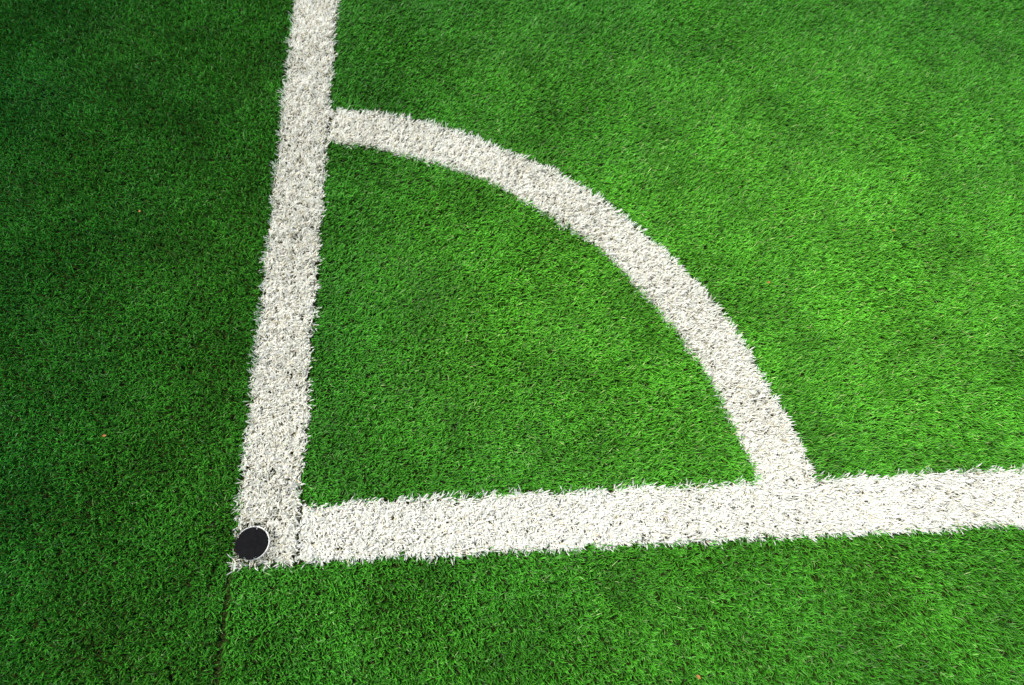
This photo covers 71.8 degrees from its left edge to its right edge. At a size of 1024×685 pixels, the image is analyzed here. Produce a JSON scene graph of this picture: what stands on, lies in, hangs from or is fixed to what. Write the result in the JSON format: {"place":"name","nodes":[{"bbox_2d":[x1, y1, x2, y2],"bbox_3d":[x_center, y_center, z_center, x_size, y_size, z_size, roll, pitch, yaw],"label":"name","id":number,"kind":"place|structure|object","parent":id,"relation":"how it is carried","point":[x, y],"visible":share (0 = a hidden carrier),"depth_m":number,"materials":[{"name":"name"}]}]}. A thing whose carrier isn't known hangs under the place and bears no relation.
{"place":"outdoors","nodes":[
{"label":"outdoors","id":0,"kind":"place"},
{"bbox_2d":[0,0,1023,684],"bbox_3d":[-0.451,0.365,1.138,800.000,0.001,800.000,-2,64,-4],"label":"ground","id":1,"kind":"structure","parent":0,"point":[222,638],"depth_m":1.31,"materials":[{"name":"green plastic"}]},
{"bbox_2d":[235,526,270,560],"bbox_3d":[-0.422,0.332,1.162,0.055,0.029,0.055,-2,64,-4],"label":"flag socket","id":2,"kind":"object","parent":1,"relation":"on","point":[251,542],"visible":0.98,"depth_m":1.15,"materials":[{"name":"black plastic"}]},
{"bbox_2d":[227,0,340,574],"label":"touchline","id":3,"kind":"object","parent":1,"relation":"on","point":[279,398],"visible":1,"depth_m":1.35,"materials":[{"name":"white paint"}]},
{"bbox_2d":[324,106,815,485],"bbox_3d":[0.113,-0.195,1.428,1.262,0.020,0.312,40,68,16],"label":"corner arc","id":4,"kind":"object","parent":1,"relation":"on","point":[730,345],"visible":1,"depth_m":1.43,"materials":[{"name":"white paint"}]},
{"bbox_2d":[288,463,1023,568],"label":"goal line","id":5,"kind":"object","parent":1,"relation":"on","point":[852,515],"visible":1,"depth_m":1.20,"materials":[{"name":"white paint"}]},
{"bbox_2d":[296,140,761,512],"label":"artificial grass","id":6,"kind":"structure","parent":0,"point":[520,417],"depth_m":1.31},
{"bbox_2d":[217,522,1023,684],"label":"artificial grass","id":7,"kind":"structure","parent":0,"point":[775,635],"depth_m":1.13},
{"bbox_2d":[329,0,1023,483],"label":"artificial grass","id":8,"kind":"structure","parent":0,"point":[815,144],"depth_m":1.56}
]}

